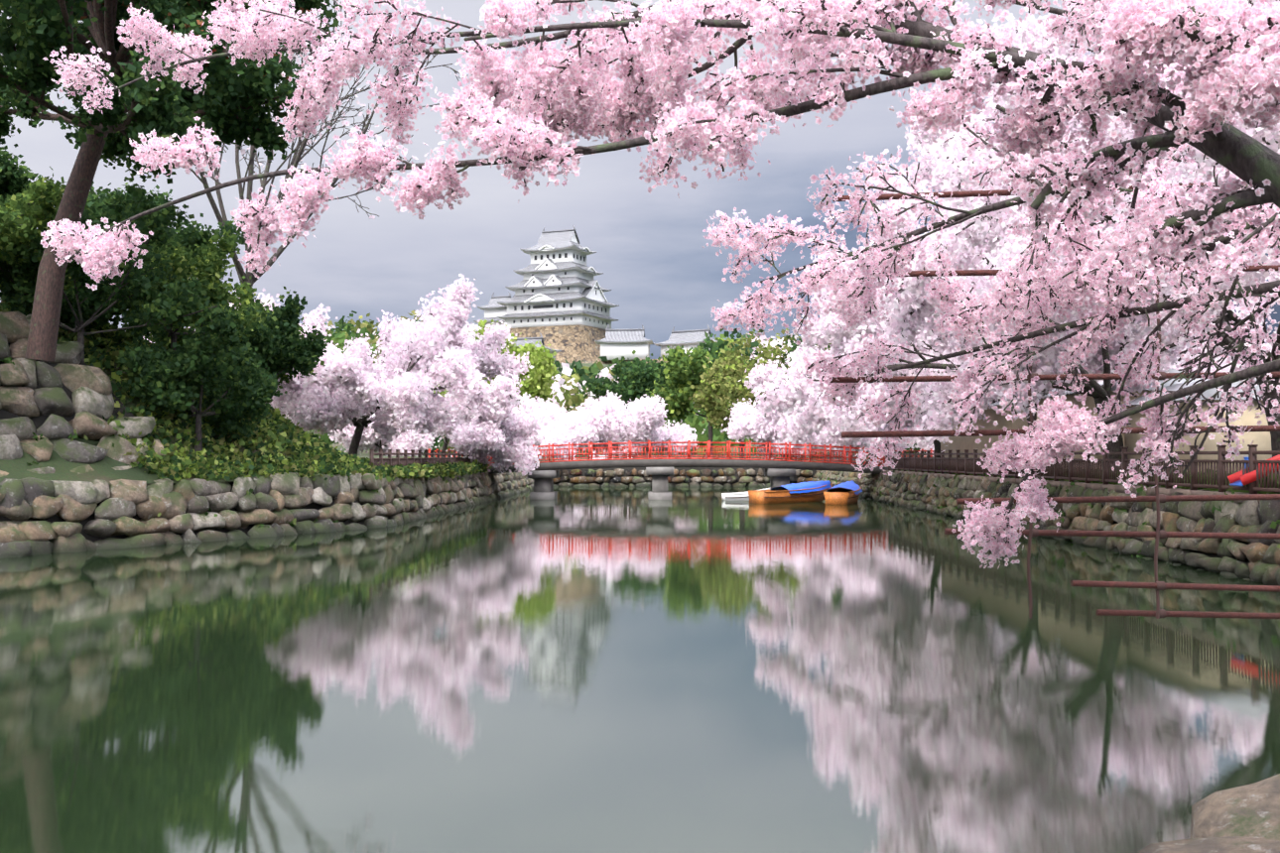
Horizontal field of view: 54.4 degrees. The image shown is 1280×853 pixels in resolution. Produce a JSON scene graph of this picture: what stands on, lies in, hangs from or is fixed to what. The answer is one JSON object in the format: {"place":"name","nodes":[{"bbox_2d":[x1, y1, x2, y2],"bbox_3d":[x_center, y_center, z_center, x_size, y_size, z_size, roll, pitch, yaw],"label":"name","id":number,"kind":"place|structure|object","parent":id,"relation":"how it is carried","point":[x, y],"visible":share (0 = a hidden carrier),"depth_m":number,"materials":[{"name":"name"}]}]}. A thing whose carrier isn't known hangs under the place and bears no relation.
{"place":"outdoors","nodes":[
{"label":"outdoors","id":0,"kind":"place"},
{"bbox_2d":[0,487,1279,852],"bbox_3d":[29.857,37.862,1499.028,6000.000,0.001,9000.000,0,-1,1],"label":"water","id":1,"kind":"structure","parent":0,"point":[627,670],"depth_m":16.89,"materials":[{"name":"liquid"}]},
{"bbox_2d":[553,467,816,487],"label":"stone wall","id":2,"kind":"structure","parent":1,"relation":"in","point":[680,477],"depth_m":126.02,"materials":[{"name":"grey stone"}]},
{"bbox_2d":[721,473,874,501],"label":"white boat","id":3,"kind":"object","parent":1,"relation":"on","point":[741,496],"visible":0.48,"depth_m":86.90,"materials":[{"name":"white"}]},
{"bbox_2d":[747,472,883,504],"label":"orange boat","id":4,"kind":"object","parent":1,"relation":"on","point":[807,492],"visible":0.96,"depth_m":83.15,"materials":[{"name":"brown wood"}]},
{"bbox_2d":[823,472,882,505],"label":"orange boat","id":5,"kind":"object","parent":1,"relation":"in","point":[846,492],"visible":0.96,"depth_m":81.36,"materials":[{"name":"brown wood"}]},
{"bbox_2d":[0,334,1279,494],"bbox_3d":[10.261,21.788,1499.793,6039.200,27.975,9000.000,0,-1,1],"label":"ground","id":6,"kind":"structure","parent":0,"point":[16,468],"depth_m":44.22,"materials":[{"name":"green plant"}]},
{"bbox_2d":[0,166,67,286],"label":"tree","id":7,"kind":"object","parent":6,"relation":"on","point":[36,205],"visible":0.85,"depth_m":42.76,"materials":[{"name":"green plant"}]},
{"bbox_2d":[0,145,149,327],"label":"tree","id":8,"kind":"object","parent":6,"relation":"on","point":[14,179],"visible":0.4,"depth_m":49.30,"materials":[{"name":"green plant"}]},
{"bbox_2d":[0,311,248,536],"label":"stone slope","id":9,"kind":"structure","parent":6,"relation":"on","point":[62,397],"depth_m":43.83,"materials":[{"name":"grey stone"}]},
{"bbox_2d":[0,300,88,468],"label":"slope weeds","id":10,"kind":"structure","parent":9,"relation":"on","point":[3,307],"depth_m":43.52,"materials":[{"name":"green plant"}]},
{"bbox_2d":[0,173,250,362],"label":"tree","id":11,"kind":"object","parent":6,"relation":"on","point":[82,306],"visible":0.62,"depth_m":46.50,"materials":[{"name":"green plant"}]},
{"bbox_2d":[52,180,253,280],"bbox_3d":[-21.814,-6.340,55.368,9.938,8.772,8.602,0,-1,-13],"label":"tree","id":12,"kind":"object","parent":6,"relation":"on","point":[191,236],"visible":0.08,"depth_m":52.80,"materials":[{"name":"green plant"}]},
{"bbox_2d":[142,325,177,348],"bbox_3d":[-20.441,-2.499,60.092,7.010,6.358,8.296,0,-1,1],"label":"tree","id":13,"kind":"object","parent":6,"relation":"on","point":[159,336],"visible":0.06,"depth_m":56.52,"materials":[{"name":"green plant"}]},
{"bbox_2d":[63,228,260,353],"bbox_3d":[-19.287,-4.888,50.865,9.022,6.753,5.906,1,-1,-25],"label":"tree","id":14,"kind":"object","parent":6,"relation":"on","point":[210,262],"visible":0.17,"depth_m":50.01,"materials":[{"name":"green plant"}]},
{"bbox_2d":[0,0,343,362],"bbox_3d":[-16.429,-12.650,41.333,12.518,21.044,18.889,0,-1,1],"label":"evergreen tree","id":15,"kind":"object","parent":6,"relation":"on","point":[44,326],"visible":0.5,"depth_m":40.04,"materials":[{"name":"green plant"}]},
{"bbox_2d":[115,327,287,451],"bbox_3d":[-16.957,-1.213,49.138,5.303,5.364,6.776,0,-1,1],"label":"tree","id":16,"kind":"object","parent":6,"relation":"on","point":[178,377],"visible":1,"depth_m":47.41,"materials":[{"name":"green plant"}]},
{"bbox_2d":[125,288,337,343],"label":"cherry tree","id":17,"kind":"object","parent":6,"relation":"on","point":[315,320],"visible":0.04,"depth_m":87.33,"materials":[{"name":"pink plant"}]},
{"bbox_2d":[163,275,318,388],"bbox_3d":[-17.596,-3.707,56.634,6.721,6.700,7.012,0,-1,18],"label":"tree","id":18,"kind":"object","parent":6,"relation":"on","point":[246,296],"visible":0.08,"depth_m":57.48,"materials":[{"name":"green plant"}]},
{"bbox_2d":[0,298,492,482],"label":"slope undergrowth","id":19,"kind":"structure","parent":6,"relation":"on","point":[311,455],"depth_m":49.65,"materials":[{"name":"green plant"}]},
{"bbox_2d":[204,286,327,393],"bbox_3d":[-16.878,-2.908,53.506,4.832,6.255,6.297,-1,-2,33],"label":"tree","id":20,"kind":"object","parent":6,"relation":"on","point":[276,339],"visible":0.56,"depth_m":53.62,"materials":[{"name":"green plant"}]},
{"bbox_2d":[0,471,533,558],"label":"stone wall","id":21,"kind":"structure","parent":6,"relation":"on","point":[95,514],"depth_m":46.53,"materials":[{"name":"grey stone"}]},
{"bbox_2d":[153,473,528,528],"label":"wall stones","id":22,"kind":"object","parent":21,"relation":"on","point":[294,521],"depth_m":49.72,"materials":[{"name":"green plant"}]},
{"bbox_2d":[189,0,463,293],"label":"bare tree","id":23,"kind":"object","parent":6,"relation":"on","point":[298,157],"visible":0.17,"depth_m":60.48,"materials":[{"name":"grey plant"}]},
{"bbox_2d":[327,413,440,456],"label":"cherry tree","id":24,"kind":"object","parent":6,"relation":"on","point":[402,442],"visible":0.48,"depth_m":146.73,"materials":[{"name":"pink plant"}]},
{"bbox_2d":[268,273,533,457],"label":"cherry tree","id":25,"kind":"object","parent":6,"relation":"on","point":[396,388],"visible":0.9,"depth_m":66.86,"materials":[{"name":"pink plant"}]},
{"bbox_2d":[369,449,471,466],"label":"bank fence","id":26,"kind":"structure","parent":6,"relation":"on","point":[397,460],"depth_m":66.31,"materials":[{"name":"brown wood"}]},
{"bbox_2d":[432,382,480,456],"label":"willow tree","id":27,"kind":"object","parent":6,"relation":"on","point":[442,393],"visible":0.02,"depth_m":146.91,"materials":[{"name":"green plant"}]},
{"bbox_2d":[430,384,546,476],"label":"cherry tree","id":28,"kind":"object","parent":6,"relation":"on","point":[504,442],"visible":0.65,"depth_m":83.30,"materials":[{"name":"pink plant"}]},
{"bbox_2d":[468,319,558,407],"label":"willow tree","id":29,"kind":"object","parent":6,"relation":"on","point":[539,382],"visible":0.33,"depth_m":139.49,"materials":[{"name":"green plant"}]},
{"bbox_2d":[516,391,629,461],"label":"cherry tree","id":30,"kind":"object","parent":6,"relation":"on","point":[582,425],"visible":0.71,"depth_m":128.23,"materials":[{"name":"pink plant"}]},
{"bbox_2d":[473,225,718,365],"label":"castle","id":31,"kind":"structure","parent":6,"relation":"on","point":[560,304],"depth_m":396.62,"materials":[{"name":"paint"}]},
{"bbox_2d":[512,253,607,325],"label":"castle windows","id":32,"kind":"structure","parent":31,"relation":"in","point":[566,254],"depth_m":398.90,"materials":[{"name":"grey"}]},
{"bbox_2d":[581,349,670,458],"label":"camphor tree","id":33,"kind":"object","parent":6,"relation":"on","point":[638,377],"visible":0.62,"depth_m":171.79,"materials":[{"name":"green plant"}]},
{"bbox_2d":[580,389,699,458],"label":"cherry tree","id":34,"kind":"object","parent":6,"relation":"on","point":[640,421],"visible":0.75,"depth_m":130.34,"materials":[{"name":"pink plant"}]},
{"bbox_2d":[40,0,1279,569],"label":"cherry tree","id":35,"kind":"object","parent":6,"relation":"on","point":[1221,58],"visible":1,"depth_m":8.44,"materials":[{"name":"pink plant"}]},
{"bbox_2d":[829,61,1279,619],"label":"trellis","id":36,"kind":"object","parent":35,"relation":"hanging from","point":[1157,585],"visible":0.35,"depth_m":10.99,"materials":[{"name":"brown wood"}]},
{"bbox_2d":[286,309,1064,461],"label":"trees","id":37,"kind":"object","parent":6,"relation":"on","point":[573,379],"visible":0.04,"depth_m":282.94,"materials":[{"name":"green plant"}]},
{"bbox_2d":[486,451,881,465],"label":"bridge railing","id":38,"kind":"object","parent":6,"relation":"on","point":[835,458],"depth_m":127.48,"materials":[{"name":"brown wood"}]},
{"bbox_2d":[488,459,896,500],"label":"bridge deck and piers","id":39,"kind":"structure","parent":6,"relation":"on","point":[545,474],"depth_m":89.15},
{"bbox_2d":[428,440,933,467],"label":"bridge railing","id":40,"kind":"object","parent":39,"relation":"on","point":[609,452],"visible":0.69,"depth_m":89.23,"materials":[{"name":"red wood"}]},
{"bbox_2d":[645,341,748,458],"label":"camphor tree","id":41,"kind":"object","parent":6,"relation":"on","point":[684,370],"visible":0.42,"depth_m":154.44,"materials":[{"name":"green plant"}]},
{"bbox_2d":[688,365,766,458],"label":"camphor tree","id":42,"kind":"object","parent":6,"relation":"on","point":[718,389],"visible":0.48,"depth_m":140.93,"materials":[{"name":"green plant"}]},
{"bbox_2d":[702,343,790,459],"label":"camphor tree","id":43,"kind":"object","parent":6,"relation":"on","point":[732,363],"visible":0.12,"depth_m":149.72,"materials":[{"name":"green plant"}]},
{"bbox_2d":[721,397,866,462],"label":"cherry tree","id":44,"kind":"object","parent":6,"relation":"on","point":[739,430],"visible":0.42,"depth_m":128.91,"materials":[{"name":"pink plant"}]},
{"bbox_2d":[776,334,840,368],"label":"camphor tree","id":45,"kind":"object","parent":6,"relation":"on","point":[793,348],"depth_m":153.67,"materials":[{"name":"green plant"}]},
{"bbox_2d":[738,252,940,457],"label":"cherry tree","id":46,"kind":"object","parent":6,"relation":"on","point":[769,372],"visible":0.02,"depth_m":82.65,"materials":[{"name":"pink plant"}]},
{"bbox_2d":[796,426,917,460],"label":"cherry tree","id":47,"kind":"object","parent":6,"relation":"on","point":[862,441],"visible":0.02,"depth_m":136.90,"materials":[{"name":"pink plant"}]},
{"bbox_2d":[796,346,934,463],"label":"cherry tree","id":48,"kind":"object","parent":6,"relation":"on","point":[920,445],"depth_m":118.88,"materials":[{"name":"pink plant"}]},
{"bbox_2d":[791,244,1003,419],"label":"cherry tree","id":49,"kind":"object","parent":6,"relation":"on","point":[828,327],"visible":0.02,"depth_m":67.14,"materials":[{"name":"pink plant"}]},
{"bbox_2d":[842,380,1055,448],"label":"cherry tree","id":50,"kind":"object","parent":6,"relation":"on","point":[917,438],"visible":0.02,"depth_m":101.77,"materials":[{"name":"pink plant"}]},
{"bbox_2d":[753,5,1234,471],"bbox_3d":[14.177,-5.614,49.168,19.090,16.239,22.502,0,-1,1],"label":"cherry tree","id":51,"kind":"object","parent":6,"relation":"on","point":[904,320],"visible":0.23,"depth_m":48.28,"materials":[{"name":"pink plant"}]},
{"bbox_2d":[805,125,1187,437],"bbox_3d":[17.364,-5.984,61.884,21.609,17.643,16.330,-1,-2,41],"label":"cherry tree","id":52,"kind":"object","parent":6,"relation":"on","point":[1093,364],"visible":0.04,"depth_m":59.48,"materials":[{"name":"pink plant"}]},
{"bbox_2d":[811,470,1279,586],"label":"stone wall","id":53,"kind":"structure","parent":6,"relation":"on","point":[1256,560],"depth_m":40.10,"materials":[{"name":"grey stone"}]},
{"bbox_2d":[815,470,1279,556],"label":"wall stones","id":54,"kind":"object","parent":53,"relation":"on","point":[1273,525],"depth_m":41.91,"materials":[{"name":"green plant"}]},
{"bbox_2d":[888,444,1279,494],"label":"fence","id":55,"kind":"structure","parent":53,"relation":"on","point":[966,465],"depth_m":43.15,"materials":[{"name":"brown wood"}]},
{"bbox_2d":[940,369,1208,469],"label":"building","id":56,"kind":"structure","parent":6,"relation":"on","point":[962,444],"depth_m":67.10,"materials":[{"name":"tile"}]},
{"bbox_2d":[877,0,1279,474],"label":"cherry tree","id":57,"kind":"object","parent":6,"relation":"on","point":[956,160],"visible":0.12,"depth_m":34.71,"materials":[{"name":"pink plant"}]},
{"bbox_2d":[896,465,1279,494],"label":"bank grass","id":58,"kind":"structure","parent":6,"relation":"on","point":[1214,489],"depth_m":39.87,"materials":[{"name":"green plant"}]},
{"bbox_2d":[990,0,1279,328],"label":"cherry tree","id":59,"kind":"object","parent":6,"relation":"on","point":[1266,137],"visible":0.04,"depth_m":23.94,"materials":[{"name":"pink plant"}]},
{"bbox_2d":[1121,378,1272,473],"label":"building","id":60,"kind":"structure","parent":6,"relation":"on","point":[1262,440],"depth_m":43.41,"materials":[{"name":"paint"}]},
{"bbox_2d":[1163,271,1279,373],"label":"cherry tree","id":61,"kind":"object","parent":6,"relation":"on","point":[1213,367],"depth_m":70.10,"materials":[{"name":"pink plant"}]},
{"bbox_2d":[1227,454,1279,486],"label":"playground slide tower","id":62,"kind":"structure","parent":6,"relation":"on","point":[1238,478],"depth_m":33.64,"materials":[{"name":"red plastic"}]},
{"bbox_2d":[1266,247,1279,281],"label":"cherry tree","id":63,"kind":"object","parent":6,"relation":"on","point":[1269,280],"visible":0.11,"depth_m":41.53,"materials":[{"name":"pink plant"}]},
{"bbox_3d":[-14.783,2.627,0.807,61.835,3.124,1.527,0,-1,1],"label":"stone wall","id":64,"kind":"object","parent":6,"relation":"on","visible":0},
{"bbox_2d":[1136,773,1279,852],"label":"rocks","id":65,"kind":"object","parent":64,"relation":"on","point":[1242,820],"visible":1,"depth_m":2.72,"materials":[{"name":"beige stone"}]},
{"bbox_2d":[0,0,1279,361],"label":"sky","id":66,"kind":"structure","parent":0,"point":[653,261],"materials":[{"name":"grey"}]}
]}

